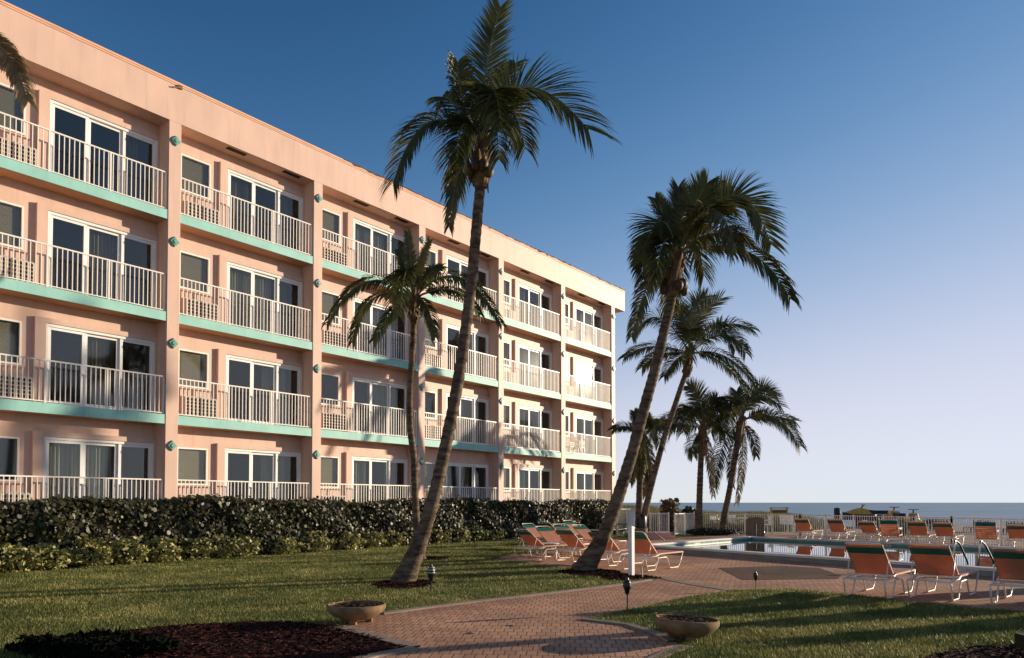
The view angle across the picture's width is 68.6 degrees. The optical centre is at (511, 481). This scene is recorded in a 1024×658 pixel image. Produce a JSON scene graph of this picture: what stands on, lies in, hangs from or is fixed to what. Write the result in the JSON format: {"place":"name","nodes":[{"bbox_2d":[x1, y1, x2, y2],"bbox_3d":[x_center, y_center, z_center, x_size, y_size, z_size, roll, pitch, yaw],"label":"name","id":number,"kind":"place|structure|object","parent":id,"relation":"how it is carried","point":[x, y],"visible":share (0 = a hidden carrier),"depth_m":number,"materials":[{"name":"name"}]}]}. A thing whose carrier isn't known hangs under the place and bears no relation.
{"place":"outdoors","nodes":[
{"label":"outdoors","id":0,"kind":"place"},
{"bbox_2d":[0,531,1023,657],"bbox_3d":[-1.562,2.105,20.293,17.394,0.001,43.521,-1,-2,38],"label":"lawn","id":1,"kind":"structure","parent":0,"point":[268,607],"depth_m":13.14,"materials":[{"name":"green plant"}]},
{"bbox_2d":[0,32,38,113],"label":"palm tree","id":2,"kind":"object","parent":1,"relation":"on","point":[18,76],"visible":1,"depth_m":8.95,"materials":[{"name":"green plant"}]},
{"bbox_2d":[0,543,42,572],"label":"variegated shrub","id":3,"kind":"object","parent":1,"relation":"on","point":[10,549],"visible":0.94,"depth_m":16.48,"materials":[{"name":"green plant"}]},
{"bbox_2d":[18,541,76,570],"bbox_3d":[-10.661,1.700,17.156,1.227,0.690,1.004,0,-2,0],"label":"variegated shrub","id":4,"kind":"object","parent":1,"relation":"on","point":[50,559],"visible":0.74,"depth_m":17.04,"materials":[{"name":"green plant"}]},
{"bbox_2d":[62,535,113,567],"bbox_3d":[-10.116,1.677,17.976,1.324,0.792,0.977,0,-2,0],"label":"variegated shrub","id":5,"kind":"object","parent":1,"relation":"on","point":[100,560],"visible":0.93,"depth_m":17.80,"materials":[{"name":"green plant"}]},
{"bbox_2d":[108,535,153,564],"bbox_3d":[-9.648,1.713,18.689,1.315,0.764,1.008,0,-2,0],"label":"variegated shrub","id":6,"kind":"object","parent":1,"relation":"on","point":[132,551],"visible":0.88,"depth_m":18.52,"materials":[{"name":"green plant"}]},
{"bbox_2d":[138,535,182,562],"bbox_3d":[-9.121,1.745,19.385,1.248,0.752,0.962,0,-2,0],"label":"variegated shrub","id":7,"kind":"object","parent":1,"relation":"on","point":[164,542],"visible":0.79,"depth_m":19.23,"materials":[{"name":"green plant"}]},
{"bbox_2d":[173,537,217,560],"bbox_3d":[-8.574,1.796,20.199,1.274,0.675,0.956,0,-2,0],"label":"variegated shrub","id":8,"kind":"object","parent":1,"relation":"on","point":[205,546],"visible":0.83,"depth_m":19.98,"materials":[{"name":"green plant"}]},
{"bbox_2d":[201,534,241,558],"bbox_3d":[-8.188,1.800,20.767,1.368,0.719,0.967,1,-2,-21],"label":"variegated shrub","id":9,"kind":"object","parent":1,"relation":"on","point":[228,552],"visible":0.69,"depth_m":20.61,"materials":[{"name":"green plant"}]},
{"bbox_2d":[54,621,400,657],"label":"mulch bed","id":10,"kind":"object","parent":1,"relation":"on","point":[225,648],"visible":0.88,"depth_m":8.23,"materials":[{"name":"brown soil"}]},
{"bbox_2d":[3,626,182,657],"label":"juniper","id":11,"kind":"object","parent":10,"relation":"on","point":[97,642],"visible":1,"depth_m":7.54,"materials":[{"name":"green plant"}]},
{"bbox_2d":[49,556,1023,657],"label":"mulch chips","id":12,"kind":"object","parent":10,"relation":"on","point":[414,584],"visible":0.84,"depth_m":8.35,"materials":[{"name":"brown wood"}]},
{"bbox_2d":[230,533,262,556],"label":"variegated shrub","id":13,"kind":"object","parent":1,"relation":"on","point":[254,544],"visible":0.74,"depth_m":21.20,"materials":[{"name":"green plant"}]},
{"bbox_2d":[262,536,303,554],"bbox_3d":[-7.032,1.868,22.357,1.679,0.650,1.029,0,-2,0],"label":"variegated shrub","id":14,"kind":"object","parent":1,"relation":"on","point":[291,545],"visible":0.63,"depth_m":22.15,"materials":[{"name":"green plant"}]},
{"bbox_2d":[0,493,609,570],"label":"hedge","id":15,"kind":"object","parent":1,"relation":"on","point":[65,521],"visible":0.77,"depth_m":21.59,"materials":[{"name":"green plant"}]},
{"bbox_2d":[300,530,336,551],"bbox_3d":[-6.334,1.869,23.402,1.834,0.698,0.995,0,-2,0],"label":"variegated shrub","id":16,"kind":"object","parent":1,"relation":"on","point":[324,543],"visible":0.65,"depth_m":23.22,"materials":[{"name":"green plant"}]},
{"bbox_2d":[330,531,368,549],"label":"variegated shrub","id":17,"kind":"object","parent":1,"relation":"on","point":[354,543],"visible":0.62,"depth_m":24.26,"materials":[{"name":"green plant"}]},
{"bbox_2d":[357,530,387,547],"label":"variegated shrub","id":18,"kind":"object","parent":1,"relation":"on","point":[376,538],"visible":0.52,"depth_m":25.19,"materials":[{"name":"green plant"}]},
{"bbox_2d":[378,530,411,546],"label":"variegated shrub","id":19,"kind":"object","parent":1,"relation":"on","point":[399,539],"visible":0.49,"depth_m":25.95,"materials":[{"name":"green plant"}]},
{"bbox_2d":[372,579,433,588],"bbox_3d":[-2.043,1.929,14.183,1.157,0.001,1.765,0,-2,0],"label":"mulch bed","id":20,"kind":"object","parent":1,"relation":"on","point":[403,584],"visible":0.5,"depth_m":13.80,"materials":[{"name":"soil"}]},
{"bbox_2d":[379,0,622,582],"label":"palm tree","id":21,"kind":"object","parent":20,"relation":"on","point":[480,112],"visible":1,"depth_m":14.61,"materials":[{"name":"green plant"}]},
{"bbox_2d":[560,569,616,575],"bbox_3d":[1.694,1.993,16.496,1.422,0.001,1.792,0,-2,0],"label":"mulch bed","id":22,"kind":"object","parent":1,"relation":"on","point":[587,572],"visible":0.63,"depth_m":16.23,"materials":[{"name":"soil"}]},
{"bbox_2d":[571,168,802,570],"bbox_3d":[4.126,-2.539,17.389,4.692,9.589,3.489,-1,-2,31],"label":"palm tree","id":23,"kind":"object","parent":22,"relation":"on","point":[680,227],"visible":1,"depth_m":17.05,"materials":[{"name":"green plant"}]},
{"bbox_2d":[579,506,601,531],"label":"beach bush","id":24,"kind":"object","parent":1,"relation":"on","point":[595,518],"visible":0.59,"depth_m":31.77,"materials":[{"name":"green plant"}]},
{"bbox_2d":[602,574,657,580],"bbox_3d":[2.255,1.966,15.528,1.255,0.001,1.356,1,-2,-35],"label":"mulch bed","id":25,"kind":"object","parent":1,"relation":"on","point":[627,576],"visible":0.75,"depth_m":15.37,"materials":[{"name":"soil"}]},
{"bbox_2d":[627,511,634,574],"bbox_3d":[2.517,1.353,15.851,0.165,1.480,0.185,0,-2,-12],"label":"utility post","id":26,"kind":"object","parent":25,"relation":"on","point":[631,539],"visible":0.94,"depth_m":15.82,"materials":[{"name":"white paint"}]},
{"bbox_2d":[4,0,1023,502],"label":"sky","id":27,"kind":"structure","parent":0,"point":[888,135],"materials":[{"name":"blue"}]},
{"bbox_2d":[613,529,745,539],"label":"lawn","id":28,"kind":"structure","parent":0,"point":[621,536],"depth_m":35.12,"materials":[{"name":"plant"}]},
{"bbox_2d":[608,407,667,533],"bbox_3d":[5.549,-0.438,33.153,2.632,5.996,2.319,0,-2,0],"label":"palm tree","id":29,"kind":"object","parent":28,"relation":"on","point":[641,473],"visible":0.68,"depth_m":33.48,"materials":[{"name":"green plant"}]},
{"bbox_2d":[658,498,681,530],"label":"beach bush","id":30,"kind":"object","parent":28,"relation":"on","point":[669,503],"visible":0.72,"depth_m":40.71,"materials":[{"name":"green plant"}]},
{"bbox_2d":[616,286,761,518],"bbox_3d":[7.816,-3.165,32.192,6.612,11.464,3.035,0,-2,0],"label":"palm tree","id":31,"kind":"object","parent":28,"relation":"on","point":[690,329],"visible":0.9,"depth_m":32.80,"materials":[{"name":"green plant"}]},
{"bbox_2d":[646,377,743,528],"bbox_3d":[8.602,-1.234,36.093,4.002,7.754,3.993,-1,-2,38],"label":"palm tree","id":32,"kind":"object","parent":28,"relation":"on","point":[694,409],"visible":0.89,"depth_m":35.86,"materials":[{"name":"green plant"}]},
{"bbox_2d":[682,527,740,535],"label":"beach bush","id":33,"kind":"object","parent":28,"relation":"on","point":[710,531],"visible":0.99,"depth_m":35.26,"materials":[{"name":"green plant"}]},
{"bbox_2d":[707,374,807,528],"bbox_3d":[11.470,-1.304,37.306,5.360,8.016,4.163,1,-2,-23],"label":"palm tree","id":34,"kind":"object","parent":28,"relation":"on","point":[738,399],"visible":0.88,"depth_m":36.38,"materials":[{"name":"green plant"}]},
{"bbox_2d":[344,534,1023,657],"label":"pool deck","id":35,"kind":"structure","parent":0,"point":[512,628],"depth_m":11.15,"materials":[{"name":"brick"}]},
{"bbox_2d":[326,600,385,624],"bbox_3d":[-2.003,1.698,9.664,0.754,0.304,0.754,0,-2,0],"label":"planter bowl","id":36,"kind":"object","parent":35,"relation":"on","point":[352,612],"visible":0.98,"depth_m":9.44,"materials":[{"name":"concrete"}]},
{"bbox_2d":[333,625,419,647],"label":"path kerb","id":37,"kind":"structure","parent":35,"relation":"on","point":[376,635],"depth_m":8.54,"materials":[{"name":"concrete"}]},
{"bbox_2d":[352,646,419,657],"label":"path kerb","id":38,"kind":"structure","parent":35,"relation":"on","point":[391,652],"depth_m":7.63,"materials":[{"name":"concrete"}]},
{"bbox_2d":[382,579,652,613],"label":"path kerb","id":39,"kind":"structure","parent":35,"relation":"on","point":[481,600],"depth_m":12.03,"materials":[{"name":"concrete"}]},
{"bbox_2d":[514,529,573,559],"bbox_3d":[0.891,1.690,20.599,1.804,0.834,0.646,1,-2,-40],"label":"sun lounger","id":40,"kind":"object","parent":35,"relation":"on","point":[529,538],"visible":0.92,"depth_m":20.28,"materials":[{"name":"orange fabric"}]},
{"bbox_2d":[535,526,589,556],"bbox_3d":[1.438,1.723,21.802,0.647,0.833,1.804,1,-2,-38],"label":"sun lounger","id":41,"kind":"object","parent":35,"relation":"on","point":[549,535],"visible":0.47,"depth_m":22.17,"materials":[{"name":"orange fabric"}]},
{"bbox_2d":[553,527,611,561],"bbox_3d":[1.927,1.649,20.034,1.764,0.884,0.646,1,-2,-42],"label":"sun lounger","id":42,"kind":"object","parent":35,"relation":"on","point":[570,538],"visible":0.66,"depth_m":19.64,"materials":[{"name":"orange fabric"}]},
{"bbox_2d":[572,524,625,551],"bbox_3d":[2.684,1.773,23.493,0.646,0.829,1.807,1,-2,-41],"label":"sun lounger","id":43,"kind":"object","parent":35,"relation":"on","point":[582,532],"visible":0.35,"depth_m":23.80,"materials":[{"name":"fabric"}]},
{"bbox_2d":[587,529,644,565],"bbox_3d":[2.621,1.616,18.769,0.647,0.880,1.768,-2,-2,44],"label":"sun lounger","id":44,"kind":"object","parent":35,"relation":"on","point":[612,546],"visible":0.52,"depth_m":18.38,"materials":[{"name":"fabric"}]},
{"bbox_2d":[581,618,677,641],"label":"path kerb","id":45,"kind":"structure","parent":35,"relation":"on","point":[665,637],"depth_m":9.23,"materials":[{"name":"concrete"}]},
{"bbox_2d":[621,531,682,570],"bbox_3d":[3.281,1.573,17.507,0.646,0.894,1.756,-1,-2,41],"label":"sun lounger","id":46,"kind":"object","parent":35,"relation":"on","point":[644,546],"visible":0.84,"depth_m":17.10,"materials":[{"name":"orange plastic"}]},
{"bbox_2d":[703,513,799,534],"bbox_3d":[11.634,2.131,37.456,0.077,1.130,5.943,1,-2,-40],"label":"picket fence","id":47,"kind":"object","parent":35,"relation":"on","point":[772,523],"visible":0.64,"depth_m":36.64,"materials":[{"name":"white wood"}]},
{"bbox_2d":[746,517,763,536],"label":"shower wall","id":48,"kind":"structure","parent":35,"relation":"on","point":[754,526],"depth_m":33.16,"materials":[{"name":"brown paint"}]},
{"bbox_2d":[720,566,840,579],"bbox_3d":[5.918,2.002,16.612,2.661,0.001,3.317,0,-2,0],"label":"paving inset","id":49,"kind":"object","parent":35,"relation":"on","point":[773,572],"visible":1,"depth_m":16.53,"materials":[{"name":"brick"}]},
{"bbox_2d":[793,518,822,538],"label":"sun lounger","id":50,"kind":"object","parent":35,"relation":"on","point":[803,525],"visible":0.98,"depth_m":30.91,"materials":[{"name":"fabric"}]},
{"bbox_2d":[652,536,1023,576],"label":"swimming pool","id":51,"kind":"structure","parent":35,"relation":"in","point":[830,551],"depth_m":23.15,"materials":[{"name":"liquid"}]},
{"bbox_2d":[826,519,855,539],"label":"sun lounger","id":52,"kind":"object","parent":35,"relation":"on","point":[836,526],"visible":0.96,"depth_m":29.85,"materials":[{"name":"fabric"}]},
{"bbox_2d":[857,521,887,541],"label":"sun lounger","id":53,"kind":"object","parent":35,"relation":"on","point":[868,528],"visible":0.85,"depth_m":28.88,"materials":[{"name":"fabric"}]},
{"bbox_2d":[799,514,950,541],"bbox_3d":[15.149,1.977,31.938,0.074,1.130,7.378,1,-2,-27],"label":"picket fence","id":54,"kind":"object","parent":35,"relation":"on","point":[864,516],"visible":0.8,"depth_m":31.89,"materials":[{"name":"white wood"}]},
{"bbox_2d":[842,542,914,598],"bbox_3d":[6.196,1.437,12.645,0.646,0.894,1.756,-1,-2,42],"label":"sun lounger","id":55,"kind":"object","parent":35,"relation":"on","point":[866,559],"visible":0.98,"depth_m":12.24,"materials":[{"name":"orange fabric"}]},
{"bbox_2d":[879,519,902,540],"bbox_3d":[13.842,1.835,27.428,0.630,0.924,0.855,-1,-2,38],"label":"lounge chair","id":56,"kind":"object","parent":35,"relation":"on","point":[888,527],"visible":0.84,"depth_m":27.22,"materials":[{"name":"fabric"}]},
{"bbox_2d":[906,521,935,542],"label":"sun lounger","id":57,"kind":"object","parent":35,"relation":"on","point":[917,528],"visible":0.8,"depth_m":26.84,"materials":[{"name":"fabric"}]},
{"bbox_2d":[906,543,978,600],"bbox_3d":[7.131,1.433,12.408,0.646,0.890,1.760,-2,-2,44],"label":"sun lounger","id":58,"kind":"object","parent":35,"relation":"on","point":[936,562],"visible":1,"depth_m":12.01,"materials":[{"name":"orange fabric"}]},
{"bbox_2d":[932,522,963,544],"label":"sun lounger","id":59,"kind":"object","parent":35,"relation":"on","point":[943,530],"visible":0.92,"depth_m":26.18,"materials":[{"name":"orange fabric"}]},
{"bbox_2d":[974,521,998,545],"bbox_3d":[15.834,1.768,25.041,0.630,0.924,0.855,-1,-2,38],"label":"lounge chair","id":60,"kind":"object","parent":35,"relation":"on","point":[986,530],"visible":0.89,"depth_m":24.82,"materials":[{"name":"orange fabric"}]},
{"bbox_2d":[950,516,1023,546],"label":"picket fence","id":61,"kind":"object","parent":35,"relation":"on","point":[1000,519],"visible":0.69,"depth_m":26.97,"materials":[{"name":"white wood"}]},
{"bbox_2d":[989,547,1023,603],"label":"sun lounger","id":62,"kind":"object","parent":35,"relation":"on","point":[1009,563],"visible":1,"depth_m":11.29,"materials":[{"name":"orange fabric"}]},
{"bbox_2d":[1005,524,1023,546],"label":"sun lounger","id":63,"kind":"object","parent":35,"relation":"on","point":[1015,531],"visible":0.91,"depth_m":24.48,"materials":[{"name":"fabric"}]},
{"bbox_2d":[594,589,1023,657],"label":"lawn","id":64,"kind":"structure","parent":0,"point":[775,615],"depth_m":9.25,"materials":[{"name":"green plant"}]},
{"bbox_2d":[654,612,719,642],"bbox_3d":[1.967,1.665,8.468,0.724,0.303,0.724,3,-3,0],"label":"planter bowl","id":65,"kind":"object","parent":64,"relation":"on","point":[688,627],"visible":0.99,"depth_m":8.25,"materials":[{"name":"concrete"}]},
{"bbox_2d":[924,645,1023,657],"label":"mulch bed","id":66,"kind":"object","parent":64,"relation":"on","point":[977,648],"visible":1,"depth_m":7.63,"materials":[{"name":"brown soil"}]},
{"bbox_2d":[611,529,1023,546],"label":"ground","id":67,"kind":"structure","parent":0,"point":[962,533],"depth_m":34.35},
{"bbox_2d":[0,0,624,506],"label":"hotel building","id":68,"kind":"structure","parent":67,"relation":"on","point":[182,266],"depth_m":23.40,"materials":[{"name":"pink paint"}]},
{"bbox_2d":[0,318,21,364],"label":"window","id":69,"kind":"structure","parent":68,"relation":"in","point":[8,321],"depth_m":18.32,"materials":[{"name":"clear glass"}]},
{"bbox_2d":[0,200,23,249],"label":"window","id":70,"kind":"structure","parent":68,"relation":"in","point":[21,233],"depth_m":18.38,"materials":[{"name":"clear glass"}]},
{"bbox_2d":[0,82,25,135],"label":"window","id":71,"kind":"structure","parent":68,"relation":"in","point":[4,86],"depth_m":18.40,"materials":[{"name":"clear glass"}]},
{"bbox_2d":[44,436,153,499],"bbox_3d":[-10.957,-0.060,19.905,0.305,2.070,2.788,-1,-2,37],"label":"sliding door","id":72,"kind":"structure","parent":68,"relation":"in","point":[70,457],"depth_m":19.62,"materials":[{"name":"white paint"}]},
{"bbox_2d":[46,323,154,412],"bbox_3d":[-10.957,-2.908,19.985,0.305,2.070,2.788,-1,-2,37],"label":"sliding door","id":73,"kind":"structure","parent":68,"relation":"in","point":[98,349],"depth_m":20.08,"materials":[{"name":"white paint"}]},
{"bbox_2d":[48,210,155,308],"bbox_3d":[-10.957,-5.757,20.064,0.305,2.070,2.788,-1,-2,37],"label":"sliding door","id":74,"kind":"structure","parent":68,"relation":"in","point":[98,240],"depth_m":20.16,"materials":[{"name":"white paint"}]},
{"bbox_2d":[50,99,157,204],"bbox_3d":[-10.957,-8.606,20.144,0.305,2.070,2.788,-1,-2,37],"label":"sliding door","id":75,"kind":"structure","parent":68,"relation":"in","point":[128,139],"depth_m":20.45,"materials":[{"name":"white paint"}]},
{"bbox_2d":[177,447,207,484],"bbox_3d":[-9.367,-0.443,21.951,0.137,1.090,0.960,-1,-2,37],"label":"window","id":76,"kind":"structure","parent":68,"relation":"in","point":[188,468],"depth_m":22.01,"materials":[{"name":"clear glass"}]},
{"bbox_2d":[178,348,208,389],"bbox_3d":[-9.367,-3.292,22.030,0.137,1.090,0.960,-1,-2,37],"label":"window","id":77,"kind":"structure","parent":68,"relation":"in","point":[186,352],"depth_m":22.10,"materials":[{"name":"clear glass"}]},
{"bbox_2d":[180,250,209,294],"bbox_3d":[-9.367,-6.140,22.110,0.137,1.090,0.960,-1,-2,37],"label":"window","id":78,"kind":"structure","parent":68,"relation":"in","point":[183,252],"depth_m":22.17,"materials":[{"name":"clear glass"}]},
{"bbox_2d":[181,153,210,200],"bbox_3d":[-9.367,-8.989,22.189,0.137,1.090,0.960,-1,-2,37],"label":"window","id":79,"kind":"structure","parent":68,"relation":"in","point":[182,155],"depth_m":22.26,"materials":[{"name":"clear glass"}]},
{"bbox_2d":[225,448,300,500],"bbox_3d":[-7.968,0.051,23.869,0.305,2.070,2.788,-1,-2,37],"label":"sliding door","id":80,"kind":"structure","parent":68,"relation":"in","point":[272,466],"depth_m":24.17,"materials":[{"name":"white paint"}]},
{"bbox_2d":[225,354,301,426],"bbox_3d":[-7.968,-2.798,23.948,0.305,2.070,2.788,-1,-2,37],"label":"sliding door","id":81,"kind":"structure","parent":68,"relation":"in","point":[272,374],"depth_m":24.23,"materials":[{"name":"white paint"}]},
{"bbox_2d":[226,261,301,339],"bbox_3d":[-7.968,-5.647,24.028,0.305,2.070,2.788,-1,-2,37],"label":"sliding door","id":82,"kind":"structure","parent":68,"relation":"in","point":[240,278],"depth_m":23.99,"materials":[{"name":"white paint"}]},
{"bbox_2d":[227,169,302,250],"bbox_3d":[-7.968,-8.496,24.107,0.305,2.070,2.788,-1,-2,37],"label":"sliding door","id":83,"kind":"structure","parent":68,"relation":"in","point":[238,187],"depth_m":23.75,"materials":[{"name":"white paint"}]},
{"bbox_2d":[321,456,338,487],"bbox_3d":[-6.378,-0.332,25.910,0.137,1.090,0.960,-1,-2,37],"label":"window","id":84,"kind":"structure","parent":68,"relation":"in","point":[325,462],"depth_m":26.05,"materials":[{"name":"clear glass"}]},
{"bbox_2d":[322,290,339,325],"bbox_3d":[-6.378,-6.030,26.069,0.137,1.090,0.960,-1,-2,37],"label":"window","id":85,"kind":"structure","parent":68,"relation":"in","point":[323,292],"depth_m":26.13,"materials":[{"name":"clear glass"}]},
{"bbox_2d":[322,208,340,245],"bbox_3d":[-6.378,-8.879,26.149,0.137,1.090,0.960,-1,-2,37],"label":"window","id":86,"kind":"structure","parent":68,"relation":"in","point":[324,210],"depth_m":26.31,"materials":[{"name":"white glass"}]},
{"bbox_2d":[353,218,405,277],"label":"sliding door","id":87,"kind":"structure","parent":68,"relation":"in","point":[363,232],"depth_m":27.78,"materials":[{"name":"white paint"}]},
{"bbox_2d":[352,456,407,502],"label":"sliding door","id":88,"kind":"structure","parent":68,"relation":"in","point":[358,463],"depth_m":27.53,"materials":[{"name":"white paint"}]},
{"bbox_2d":[352,376,407,437],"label":"sliding door","id":89,"kind":"structure","parent":68,"relation":"in","point":[380,393],"depth_m":28.14,"materials":[{"name":"white paint"}]},
{"bbox_2d":[353,298,407,361],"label":"sliding door","id":90,"kind":"structure","parent":68,"relation":"in","point":[372,315],"depth_m":28.02,"materials":[{"name":"white paint"}]},
{"bbox_2d":[446,462,487,505],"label":"sliding door","id":91,"kind":"structure","parent":68,"relation":"in","point":[462,469],"depth_m":31.96,"materials":[{"name":"white paint"}]},
{"bbox_2d":[446,393,488,444],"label":"sliding door","id":92,"kind":"structure","parent":68,"relation":"in","point":[468,408],"depth_m":32.16,"materials":[{"name":"white paint"}]},
{"bbox_2d":[446,323,488,378],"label":"sliding door","id":93,"kind":"structure","parent":68,"relation":"in","point":[473,345],"depth_m":32.45,"materials":[{"name":"white paint"}]},
{"bbox_2d":[447,255,488,312],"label":"sliding door","id":94,"kind":"structure","parent":68,"relation":"in","point":[461,265],"depth_m":32.02,"materials":[{"name":"white paint"}]},
{"bbox_2d":[519,467,551,501],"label":"sliding door","id":95,"kind":"structure","parent":68,"relation":"in","point":[521,469],"depth_m":35.40,"materials":[{"name":"white paint"}]},
{"bbox_2d":[519,405,551,451],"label":"sliding door","id":96,"kind":"structure","parent":68,"relation":"in","point":[539,412],"depth_m":36.08,"materials":[{"name":"white paint"}]},
{"bbox_2d":[519,344,551,391],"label":"sliding door","id":97,"kind":"structure","parent":68,"relation":"in","point":[527,355],"depth_m":36.10,"materials":[{"name":"white paint"}]},
{"bbox_2d":[519,283,551,331],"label":"sliding door","id":98,"kind":"structure","parent":68,"relation":"in","point":[539,295],"depth_m":36.26,"materials":[{"name":"white paint"}]},
{"bbox_2d":[576,470,602,500],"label":"sliding door","id":99,"kind":"structure","parent":68,"relation":"in","point":[585,475],"depth_m":39.90,"materials":[{"name":"white paint"}]},
{"bbox_2d":[576,415,602,456],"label":"sliding door","id":100,"kind":"structure","parent":68,"relation":"in","point":[587,424],"depth_m":40.10,"materials":[{"name":"white paint"}]},
{"bbox_2d":[576,360,602,402],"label":"sliding door","id":101,"kind":"structure","parent":68,"relation":"in","point":[583,370],"depth_m":40.04,"materials":[{"name":"white paint"}]},
{"bbox_2d":[576,305,602,349],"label":"sliding door","id":102,"kind":"structure","parent":68,"relation":"in","point":[585,314],"depth_m":40.20,"materials":[{"name":"white paint"}]},
{"bbox_2d":[674,512,694,535],"bbox_3d":[8.136,2.018,35.385,0.078,1.140,1.984,-1,-2,41],"label":"picket fence","id":103,"kind":"object","parent":67,"relation":"on","point":[676,523],"visible":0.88,"depth_m":35.35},
{"bbox_2d":[622,503,1023,524],"bbox_3d":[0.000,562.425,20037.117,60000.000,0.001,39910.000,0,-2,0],"label":"sea","id":104,"kind":"structure","parent":0,"point":[993,510],"depth_m":388.38,"materials":[{"name":"liquid"}]},
{"bbox_2d":[817,525,1005,528],"bbox_3d":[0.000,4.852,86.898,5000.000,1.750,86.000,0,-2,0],"label":"beach","id":105,"kind":"structure","parent":0,"point":[956,527],"depth_m":47.12,"materials":[{"name":"sand"}]},
{"bbox_2d":[613,504,829,531],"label":"dune grass","id":106,"kind":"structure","parent":105,"relation":"on","point":[813,521],"depth_m":42.76,"materials":[{"name":"green plant"}]},
{"bbox_2d":[842,504,887,526],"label":"beach umbrella","id":107,"kind":"object","parent":105,"relation":"on","point":[861,511],"visible":0.72,"depth_m":48.73,"materials":[{"name":"yellow fabric"}]},
{"label":"mulch bed","id":108,"kind":"structure","parent":0,"visible":0},
{"bbox_2d":[321,229,507,558],"bbox_3d":[-2.639,-2.409,19.910,5.103,9.224,2.931,0,-2,0],"label":"palm tree","id":109,"kind":"object","parent":108,"relation":"on","point":[417,277],"visible":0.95,"depth_m":20.39,"materials":[{"name":"green plant"}]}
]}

